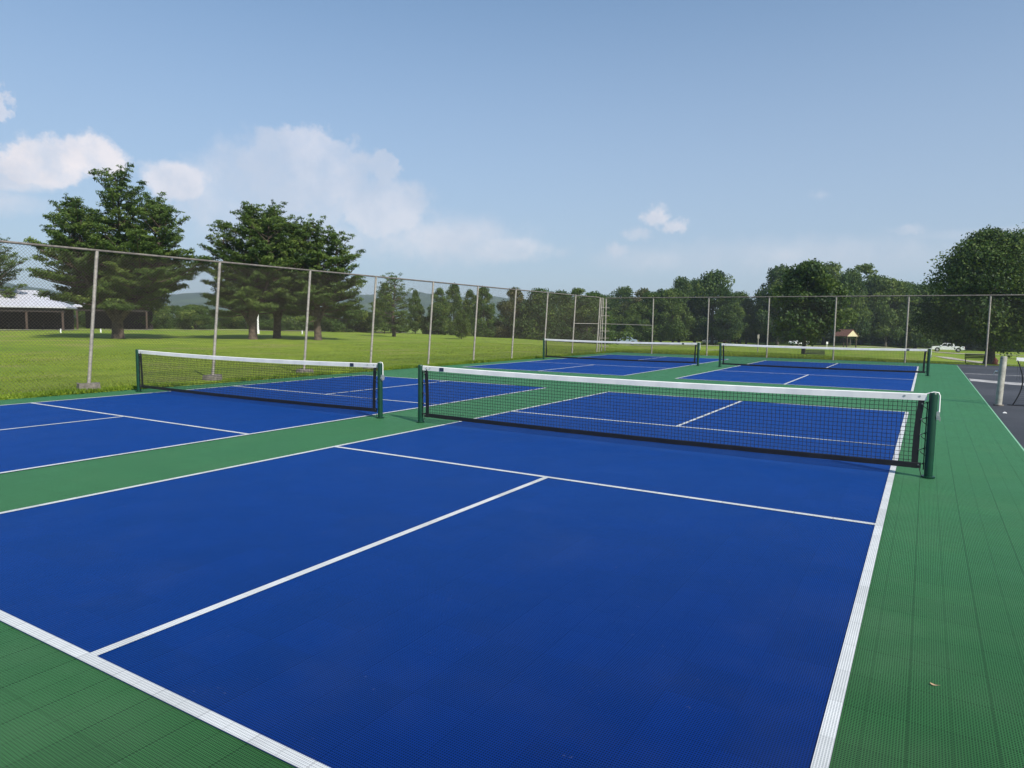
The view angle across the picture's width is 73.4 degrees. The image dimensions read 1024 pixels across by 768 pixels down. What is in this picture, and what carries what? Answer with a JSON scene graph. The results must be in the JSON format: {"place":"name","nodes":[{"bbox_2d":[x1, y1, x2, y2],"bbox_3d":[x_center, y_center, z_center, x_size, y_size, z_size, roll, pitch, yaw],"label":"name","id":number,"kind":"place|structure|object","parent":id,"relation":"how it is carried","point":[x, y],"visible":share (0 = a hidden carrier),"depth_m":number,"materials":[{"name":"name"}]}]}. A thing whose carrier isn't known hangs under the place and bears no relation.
{"place":"outdoors","nodes":[
{"label":"outdoors","id":0,"kind":"place"},
{"bbox_2d":[0,282,608,324],"bbox_3d":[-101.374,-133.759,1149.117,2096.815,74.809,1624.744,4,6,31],"label":"wooded hills","id":1,"kind":"structure","parent":0,"point":[172,299],"depth_m":1240.02,"materials":[{"name":"plant"}]},
{"bbox_2d":[0,325,1023,399],"bbox_3d":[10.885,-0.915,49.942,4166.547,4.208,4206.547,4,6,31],"label":"ground","id":2,"kind":"structure","parent":0,"point":[130,336],"depth_m":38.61,"materials":[{"name":"green plant"}]},
{"bbox_2d":[0,237,30,297],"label":"pine tree","id":3,"kind":"object","parent":2,"relation":"on","point":[6,279],"visible":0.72,"depth_m":67.18,"materials":[{"name":"green plant"}]},
{"bbox_2d":[0,289,76,329],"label":"picnic shelter","id":4,"kind":"object","parent":2,"relation":"on","point":[61,326],"visible":0.74,"depth_m":69.88,"materials":[{"name":"white wood"}]},
{"bbox_2d":[3,322,25,328],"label":"picnic table","id":5,"kind":"object","parent":4,"relation":"on","point":[16,325],"visible":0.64,"depth_m":68.50,"materials":[{"name":"brown wood"}]},
{"bbox_2d":[65,309,85,327],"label":"shrub","id":6,"kind":"object","parent":2,"relation":"on","point":[82,324],"visible":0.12,"depth_m":86.80,"materials":[{"name":"green plant"}]},
{"bbox_2d":[72,304,152,329],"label":"picnic shelter","id":7,"kind":"object","parent":2,"relation":"on","point":[133,313],"visible":0.19,"depth_m":81.00,"materials":[{"name":"brown wood"}]},
{"bbox_2d":[126,323,142,328],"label":"picnic table","id":8,"kind":"object","parent":7,"relation":"on","point":[128,325],"visible":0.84,"depth_m":80.17,"materials":[{"name":"brown wood"}]},
{"bbox_2d":[23,162,210,338],"bbox_3d":[-25.233,-8.450,44.600,10.883,11.496,9.852,-1,5,-21],"label":"pine tree","id":9,"kind":"object","parent":2,"relation":"on","point":[84,234],"visible":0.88,"depth_m":43.17,"materials":[{"name":"green plant"}]},
{"bbox_2d":[134,306,174,328],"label":"shrub","id":10,"kind":"object","parent":2,"relation":"on","point":[164,318],"visible":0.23,"depth_m":84.49,"materials":[{"name":"green plant"}]},
{"bbox_2d":[156,305,193,328],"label":"shrub","id":11,"kind":"object","parent":2,"relation":"on","point":[176,307],"visible":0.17,"depth_m":90.33,"materials":[{"name":"green plant"}]},
{"bbox_2d":[164,304,220,329],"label":"shrub","id":12,"kind":"object","parent":2,"relation":"on","point":[183,309],"visible":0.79,"depth_m":81.87,"materials":[{"name":"green plant"}]},
{"bbox_2d":[208,309,244,328],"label":"shrub","id":13,"kind":"object","parent":2,"relation":"on","point":[224,323],"visible":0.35,"depth_m":88.89,"materials":[{"name":"green plant"}]},
{"bbox_2d":[218,309,248,328],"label":"shrub","id":14,"kind":"object","parent":2,"relation":"on","point":[243,326],"visible":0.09,"depth_m":93.25,"materials":[{"name":"green plant"}]},
{"bbox_2d":[197,201,305,339],"bbox_3d":[-17.365,-7.567,46.557,7.614,9.551,6.791,1,5,0],"label":"pine tree","id":15,"kind":"object","parent":2,"relation":"on","point":[267,250],"visible":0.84,"depth_m":45.46,"materials":[{"name":"green plant"}]},
{"bbox_2d":[257,314,259,333],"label":"white pole","id":16,"kind":"object","parent":2,"relation":"on","point":[258,331],"visible":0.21,"depth_m":65.37,"materials":[{"name":"paint"}]},
{"bbox_2d":[238,199,313,337],"bbox_3d":[-17.055,-8.193,50.028,6.472,10.196,6.551,-3,6,-33],"label":"pine tree","id":17,"kind":"object","parent":2,"relation":"on","point":[277,326],"visible":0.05,"depth_m":49.37,"materials":[{"name":"green plant"}]},
{"bbox_2d":[259,311,293,330],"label":"shrub","id":18,"kind":"object","parent":2,"relation":"on","point":[271,321],"visible":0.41,"depth_m":85.44,"materials":[{"name":"green plant"}]},
{"bbox_2d":[0,240,605,393],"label":"chain link fence","id":19,"kind":"object","parent":2,"relation":"on","point":[92,385],"visible":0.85,"depth_m":18.18,"materials":[{"name":"metal"}]},
{"bbox_2d":[282,311,323,330],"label":"shrub","id":20,"kind":"object","parent":2,"relation":"on","point":[303,325],"visible":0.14,"depth_m":90.76,"materials":[{"name":"green plant"}]},
{"bbox_2d":[0,351,617,398],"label":"grass edge","id":21,"kind":"object","parent":2,"relation":"on","point":[69,391],"depth_m":17.94,"materials":[{"name":"plant"}]},
{"bbox_2d":[275,213,366,339],"bbox_3d":[-13.269,-7.221,47.495,7.463,8.861,6.196,-2,6,-32],"label":"pine tree","id":22,"kind":"object","parent":2,"relation":"on","point":[336,262],"visible":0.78,"depth_m":46.93,"materials":[{"name":"green plant"}]},
{"bbox_2d":[321,305,372,331],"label":"shrub","id":23,"kind":"object","parent":2,"relation":"on","point":[338,323],"visible":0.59,"depth_m":88.04,"materials":[{"name":"green plant"}]},
{"bbox_2d":[351,312,382,331],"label":"shrub","id":24,"kind":"object","parent":2,"relation":"on","point":[370,329],"visible":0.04,"depth_m":93.13,"materials":[{"name":"green plant"}]},
{"bbox_2d":[371,282,396,333],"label":"broadleaf tree","id":25,"kind":"object","parent":2,"relation":"on","point":[382,316],"visible":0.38,"depth_m":85.25,"materials":[{"name":"green plant"}]},
{"bbox_2d":[368,272,419,336],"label":"pine tree","id":26,"kind":"object","parent":2,"relation":"on","point":[392,284],"visible":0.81,"depth_m":65.64,"materials":[{"name":"green plant"}]},
{"bbox_2d":[390,318,408,332],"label":"shrub","id":27,"kind":"object","parent":2,"relation":"on","point":[402,327],"visible":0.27,"depth_m":99.50,"materials":[{"name":"green plant"}]},
{"bbox_2d":[407,290,425,333],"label":"broadleaf tree","id":28,"kind":"object","parent":2,"relation":"on","point":[412,312],"visible":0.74,"depth_m":90.22,"materials":[{"name":"green plant"}]},
{"bbox_2d":[416,316,446,334],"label":"shrub","id":29,"kind":"object","parent":2,"relation":"on","point":[425,330],"visible":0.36,"depth_m":90.10,"materials":[{"name":"green plant"}]},
{"bbox_2d":[425,287,451,334],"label":"broadleaf tree","id":30,"kind":"object","parent":2,"relation":"on","point":[439,309],"visible":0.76,"depth_m":88.29,"materials":[{"name":"green plant"}]},
{"bbox_2d":[444,282,464,334],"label":"broadleaf tree","id":31,"kind":"object","parent":2,"relation":"on","point":[456,288],"visible":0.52,"depth_m":94.33,"materials":[{"name":"green plant"}]},
{"bbox_2d":[451,308,471,338],"bbox_3d":[-4.422,-5.322,61.544,1.797,2.933,2.068,-2,6,-29],"label":"broadleaf tree","id":32,"kind":"object","parent":2,"relation":"on","point":[466,324],"visible":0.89,"depth_m":61.28,"materials":[{"name":"green plant"}]},
{"bbox_2d":[461,290,480,335],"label":"broadleaf tree","id":33,"kind":"object","parent":2,"relation":"on","point":[468,305],"visible":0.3,"depth_m":96.61,"materials":[{"name":"green plant"}]},
{"bbox_2d":[469,287,496,336],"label":"broadleaf tree","id":34,"kind":"object","parent":2,"relation":"on","point":[480,312],"visible":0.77,"depth_m":86.98,"materials":[{"name":"green plant"}]},
{"bbox_2d":[491,287,526,337],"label":"broadleaf tree","id":35,"kind":"object","parent":2,"relation":"on","point":[508,310],"visible":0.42,"depth_m":98.18,"materials":[{"name":"green plant"}]},
{"bbox_2d":[495,314,568,338],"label":"shrub","id":36,"kind":"object","parent":2,"relation":"on","point":[500,319],"depth_m":109.33,"materials":[{"name":"green plant"}]},
{"bbox_2d":[509,288,570,341],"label":"broadleaf tree","id":37,"kind":"object","parent":2,"relation":"on","point":[525,320],"visible":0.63,"depth_m":93.63,"materials":[{"name":"green plant"}]},
{"bbox_2d":[543,289,576,342],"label":"broadleaf tree","id":38,"kind":"object","parent":2,"relation":"on","point":[563,297],"visible":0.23,"depth_m":102.05,"materials":[{"name":"green plant"}]},
{"bbox_2d":[570,287,585,302],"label":"broadleaf tree","id":39,"kind":"object","parent":2,"relation":"on","point":[577,291],"visible":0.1,"depth_m":117.96,"materials":[{"name":"green plant"}]},
{"bbox_2d":[563,294,615,343],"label":"broadleaf tree","id":40,"kind":"object","parent":2,"relation":"on","point":[591,317],"visible":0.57,"depth_m":93.53,"materials":[{"name":"green plant"}]},
{"bbox_2d":[555,316,632,341],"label":"shrub","id":41,"kind":"object","parent":2,"relation":"on","point":[617,336],"visible":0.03,"depth_m":109.54,"materials":[{"name":"green plant"}]},
{"bbox_2d":[576,291,612,344],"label":"broadleaf tree","id":42,"kind":"object","parent":2,"relation":"on","point":[595,293],"visible":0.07,"depth_m":105.83,"materials":[{"name":"green plant"}]},
{"bbox_2d":[601,294,620,326],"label":"broadleaf tree","id":43,"kind":"object","parent":2,"relation":"on","point":[608,300],"visible":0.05,"depth_m":175.11,"materials":[{"name":"green plant"}]},
{"bbox_2d":[607,286,638,337],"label":"broadleaf tree","id":44,"kind":"object","parent":2,"relation":"on","point":[624,293],"visible":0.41,"depth_m":167.64,"materials":[{"name":"green plant"}]},
{"bbox_2d":[616,337,637,344],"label":"parked car","id":45,"kind":"object","parent":2,"relation":"on","point":[627,340],"visible":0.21,"depth_m":125.23,"materials":[{"name":"grey paint"}]},
{"bbox_2d":[620,287,648,341],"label":"broadleaf tree","id":46,"kind":"object","parent":2,"relation":"on","point":[639,292],"visible":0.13,"depth_m":155.28,"materials":[{"name":"green plant"}]},
{"bbox_2d":[623,302,651,340],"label":"broadleaf tree","id":47,"kind":"object","parent":2,"relation":"on","point":[631,317],"visible":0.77,"depth_m":145.96,"materials":[{"name":"green plant"}]},
{"bbox_2d":[633,290,671,341],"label":"broadleaf tree","id":48,"kind":"object","parent":2,"relation":"on","point":[649,312],"visible":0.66,"depth_m":146.23,"materials":[{"name":"green plant"}]},
{"bbox_2d":[649,288,675,341],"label":"broadleaf tree","id":49,"kind":"object","parent":2,"relation":"on","point":[661,291],"visible":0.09,"depth_m":150.28,"materials":[{"name":"green plant"}]},
{"bbox_2d":[653,288,697,344],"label":"broadleaf tree","id":50,"kind":"object","parent":2,"relation":"on","point":[671,292],"visible":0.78,"depth_m":145.05,"materials":[{"name":"green plant"}]},
{"bbox_2d":[662,276,699,342],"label":"broadleaf tree","id":51,"kind":"object","parent":2,"relation":"on","point":[684,286],"visible":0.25,"depth_m":156.33,"materials":[{"name":"green plant"}]},
{"bbox_2d":[684,278,710,342],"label":"broadleaf tree","id":52,"kind":"object","parent":2,"relation":"on","point":[695,286],"visible":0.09,"depth_m":161.56,"materials":[{"name":"green plant"}]},
{"bbox_2d":[683,317,721,341],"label":"shrub","id":53,"kind":"object","parent":2,"relation":"on","point":[709,334],"visible":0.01,"depth_m":193.39,"materials":[{"name":"green plant"}]},
{"bbox_2d":[702,338,717,343],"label":"parked car","id":54,"kind":"object","parent":2,"relation":"on","point":[704,342],"visible":0.7,"depth_m":160.44,"materials":[{"name":"white paint"}]},
{"bbox_2d":[681,269,739,344],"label":"broadleaf tree","id":55,"kind":"object","parent":2,"relation":"on","point":[711,285],"visible":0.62,"depth_m":146.87,"materials":[{"name":"green plant"}]},
{"bbox_2d":[711,291,748,343],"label":"broadleaf tree","id":56,"kind":"object","parent":2,"relation":"on","point":[735,313],"visible":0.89,"depth_m":142.71,"materials":[{"name":"green plant"}]},
{"bbox_2d":[714,290,752,343],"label":"broadleaf tree","id":57,"kind":"object","parent":2,"relation":"on","point":[741,293],"visible":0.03,"depth_m":163.24,"materials":[{"name":"green plant"}]},
{"bbox_2d":[738,298,759,343],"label":"broadleaf tree","id":58,"kind":"object","parent":2,"relation":"on","point":[747,333],"visible":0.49,"depth_m":152.75,"materials":[{"name":"green plant"}]},
{"bbox_2d":[723,315,775,342],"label":"shrub","id":59,"kind":"object","parent":2,"relation":"on","point":[751,341],"visible":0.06,"depth_m":180.49,"materials":[{"name":"green plant"}]},
{"bbox_2d":[748,300,770,342],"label":"broadleaf tree","id":60,"kind":"object","parent":2,"relation":"on","point":[755,303],"visible":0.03,"depth_m":163.18,"materials":[{"name":"green plant"}]},
{"bbox_2d":[749,304,784,341],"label":"broadleaf tree","id":61,"kind":"object","parent":2,"relation":"on","point":[756,333],"visible":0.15,"depth_m":152.50,"materials":[{"name":"green plant"}]},
{"bbox_2d":[753,264,801,344],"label":"broadleaf tree","id":62,"kind":"object","parent":2,"relation":"on","point":[776,273],"visible":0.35,"depth_m":145.48,"materials":[{"name":"green plant"}]},
{"bbox_2d":[768,337,790,342],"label":"shrub","id":63,"kind":"object","parent":2,"relation":"on","point":[783,341],"visible":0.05,"depth_m":185.26,"materials":[{"name":"green plant"}]},
{"bbox_2d":[766,258,861,354],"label":"broadleaf tree","id":64,"kind":"object","parent":2,"relation":"on","point":[814,276],"visible":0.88,"depth_m":69.47,"materials":[{"name":"green plant"}]},
{"bbox_2d":[807,350,824,355],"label":"park bench","id":65,"kind":"object","parent":2,"relation":"on","point":[816,352],"visible":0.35,"depth_m":69.72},
{"bbox_2d":[621,352,1023,447],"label":"asphalt court","id":66,"kind":"object","parent":2,"relation":"on","point":[1012,418],"visible":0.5,"depth_m":17.98,"materials":[{"name":"asphalt"}]},
{"bbox_2d":[0,352,1023,767],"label":"green court surface","id":67,"kind":"object","parent":66,"relation":"on","point":[944,608],"visible":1,"depth_m":3.92,"materials":[{"name":"paint"}]},
{"bbox_2d":[0,375,543,473],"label":"blue court surface","id":68,"kind":"object","parent":67,"relation":"on","point":[35,445],"visible":1,"depth_m":11.31,"materials":[{"name":"paint"}]},
{"bbox_2d":[135,349,384,417],"bbox_3d":[-5.123,-0.100,13.075,7.049,0.927,0.132,4,6,31],"label":"pickleball net","id":69,"kind":"object","parent":68,"relation":"on","point":[378,366],"visible":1,"depth_m":12.70,"materials":[{"name":"fabric"}]},
{"bbox_2d":[0,375,548,472],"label":"court markings","id":70,"kind":"object","parent":68,"relation":"on","point":[204,427],"visible":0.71,"depth_m":10.72,"materials":[{"name":"white paint"}]},
{"bbox_2d":[0,392,904,767],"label":"blue court surface","id":71,"kind":"object","parent":67,"relation":"on","point":[552,622],"visible":1,"depth_m":4.15,"materials":[{"name":"paint"}]},
{"bbox_2d":[0,392,908,767],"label":"court markings","id":72,"kind":"object","parent":71,"relation":"on","point":[824,746],"visible":0.91,"depth_m":3.43,"materials":[{"name":"white paint"}]},
{"bbox_2d":[416,365,940,478],"bbox_3d":[1.514,0.344,9.094,7.049,0.927,0.132,4,6,31],"label":"pickleball net","id":73,"kind":"object","parent":71,"relation":"on","point":[930,423],"visible":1,"depth_m":8.49,"materials":[{"name":"fabric"}]},
{"bbox_2d":[468,355,725,375],"bbox_3d":[4.304,-0.895,28.592,6.163,0.001,13.413,4,6,31],"label":"blue court surface","id":74,"kind":"object","parent":67,"relation":"on","point":[605,367],"visible":1,"depth_m":26.39,"materials":[{"name":"paint"}]},
{"bbox_2d":[466,355,727,375],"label":"court markings","id":75,"kind":"object","parent":74,"relation":"on","point":[590,364],"visible":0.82,"depth_m":25.55,"materials":[{"name":"white paint"}]},
{"bbox_2d":[543,338,699,365],"bbox_3d":[4.370,-1.374,28.760,7.049,0.927,0.132,4,6,31],"label":"pickleball net","id":76,"kind":"object","parent":74,"relation":"on","point":[602,350],"visible":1,"depth_m":28.54,"materials":[{"name":"fabric"}]},
{"bbox_2d":[675,361,916,391],"bbox_3d":[10.941,-0.451,24.612,6.163,0.001,13.413,4,6,31],"label":"blue court surface","id":77,"kind":"object","parent":67,"relation":"on","point":[900,381],"visible":1,"depth_m":22.18,"materials":[{"name":"paint"}]},
{"bbox_2d":[676,360,918,390],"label":"court markings","id":78,"kind":"object","parent":77,"relation":"on","point":[914,381],"visible":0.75,"depth_m":21.32,"materials":[{"name":"white paint"}]},
{"bbox_2d":[718,343,931,375],"bbox_3d":[11.007,-0.930,24.779,7.049,0.927,0.132,4,6,31],"label":"pickleball net","id":79,"kind":"object","parent":77,"relation":"on","point":[929,353],"visible":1,"depth_m":24.54,"materials":[{"name":"fabric"}]},
{"bbox_2d":[604,294,1023,365],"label":"chain link fence","id":80,"kind":"object","parent":66,"relation":"on","point":[834,326],"visible":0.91,"depth_m":32.99,"materials":[{"name":"metal"}]},
{"bbox_2d":[958,367,1023,450],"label":"court edge strip","id":81,"kind":"object","parent":66,"relation":"on","point":[996,415],"visible":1,"depth_m":12.33,"materials":[{"name":"plastic"}]},
{"bbox_2d":[970,379,1023,385],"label":"pale repair band","id":82,"kind":"object","parent":66,"relation":"on","point":[990,381],"visible":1,"depth_m":21.06,"materials":[{"name":"paint"}]},
{"bbox_2d":[993,356,1006,405],"bbox_3d":[10.355,-0.064,14.565,0.197,1.054,0.193,0,5,-5],"label":"tennis net post","id":83,"kind":"object","parent":66,"relation":"on","point":[1001,381],"visible":1,"depth_m":14.52,"materials":[{"name":"metal"}]},
{"bbox_2d":[1001,357,1023,405],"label":"tennis net","id":84,"kind":"object","parent":83,"relation":"attached to","point":[1018,359],"visible":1,"depth_m":14.53,"materials":[{"name":"black plastic"}]},
{"bbox_2d":[804,261,857,344],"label":"broadleaf tree","id":85,"kind":"object","parent":2,"relation":"on","point":[834,269],"visible":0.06,"depth_m":148.31,"materials":[{"name":"green plant"}]},
{"bbox_2d":[819,332,863,343],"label":"shrub","id":86,"kind":"object","parent":2,"relation":"on","point":[830,338],"visible":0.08,"depth_m":172.68,"materials":[{"name":"green plant"}]},
{"bbox_2d":[834,329,858,347],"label":"park kiosk","id":87,"kind":"object","parent":2,"relation":"on","point":[848,332],"visible":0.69,"depth_m":124.80,"materials":[{"name":"brown"}]},
{"bbox_2d":[821,267,881,345],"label":"broadleaf tree","id":88,"kind":"object","parent":2,"relation":"on","point":[851,278],"visible":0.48,"depth_m":141.15,"materials":[{"name":"green plant"}]},
{"bbox_2d":[839,291,881,344],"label":"broadleaf tree","id":89,"kind":"object","parent":2,"relation":"on","point":[866,341],"visible":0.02,"depth_m":148.84,"materials":[{"name":"green plant"}]},
{"bbox_2d":[854,263,879,344],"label":"broadleaf tree","id":90,"kind":"object","parent":2,"relation":"on","point":[866,268],"visible":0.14,"depth_m":154.05,"materials":[{"name":"green plant"}]},
{"bbox_2d":[861,275,900,344],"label":"broadleaf tree","id":91,"kind":"object","parent":2,"relation":"on","point":[874,282],"visible":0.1,"depth_m":147.93,"materials":[{"name":"green plant"}]},
{"bbox_2d":[853,278,917,346],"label":"broadleaf tree","id":92,"kind":"object","parent":2,"relation":"on","point":[891,283],"visible":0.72,"depth_m":141.06,"materials":[{"name":"green plant"}]},
{"bbox_2d":[878,281,918,345],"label":"broadleaf tree","id":93,"kind":"object","parent":2,"relation":"on","point":[909,283],"visible":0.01,"depth_m":158.11,"materials":[{"name":"green plant"}]},
{"bbox_2d":[881,283,932,347],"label":"broadleaf tree","id":94,"kind":"object","parent":2,"relation":"on","point":[916,305],"depth_m":150.96,"materials":[{"name":"green plant"}]},
{"bbox_2d":[877,337,956,347],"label":"shrub","id":95,"kind":"object","parent":2,"relation":"on","point":[912,345],"visible":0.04,"depth_m":166.05,"materials":[{"name":"green plant"}]},
{"bbox_2d":[888,283,947,348],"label":"broadleaf tree","id":96,"kind":"object","parent":2,"relation":"on","point":[917,291],"visible":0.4,"depth_m":141.90,"materials":[{"name":"green plant"}]},
{"bbox_2d":[931,343,964,351],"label":"pickup truck","id":97,"kind":"object","parent":2,"relation":"on","point":[946,347],"visible":0.81,"depth_m":139.35,"materials":[{"name":"white paint"}]},
{"bbox_2d":[939,340,973,349],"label":"shrub","id":98,"kind":"object","parent":2,"relation":"on","point":[966,346],"visible":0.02,"depth_m":166.99,"materials":[{"name":"green plant"}]},
{"bbox_2d":[905,222,1023,364],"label":"broadleaf tree","id":99,"kind":"object","parent":2,"relation":"on","point":[988,261],"visible":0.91,"depth_m":60.06,"materials":[{"name":"green plant"}]},
{"bbox_2d":[964,354,984,362],"bbox_3d":[43.148,-2.329,63.865,1.800,0.910,0.560,4,6,35],"label":"park bench","id":100,"kind":"object","parent":2,"relation":"on","point":[973,355],"visible":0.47,"depth_m":64.13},
{"bbox_2d":[965,338,1023,351],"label":"shrub","id":101,"kind":"object","parent":2,"relation":"on","point":[983,348],"visible":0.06,"depth_m":156.67,"materials":[{"name":"green plant"}]},
{"bbox_2d":[0,0,1023,314],"label":"sky","id":102,"kind":"structure","parent":0,"point":[603,146],"materials":[{"name":"blue"}]},
{"bbox_2d":[618,349,1023,366],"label":"grass edge","id":103,"kind":"object","parent":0,"point":[749,354],"depth_m":36.07,"materials":[{"name":"plant"}]},
{"bbox_2d":[642,345,1001,354],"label":"gravel track","id":104,"kind":"structure","parent":0,"point":[853,346],"depth_m":134.52,"materials":[{"name":"gravel"}]},
{"bbox_2d":[936,356,1014,364],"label":"gravel track","id":105,"kind":"structure","parent":0,"point":[962,359],"depth_m":101.05,"materials":[{"name":"gravel"}]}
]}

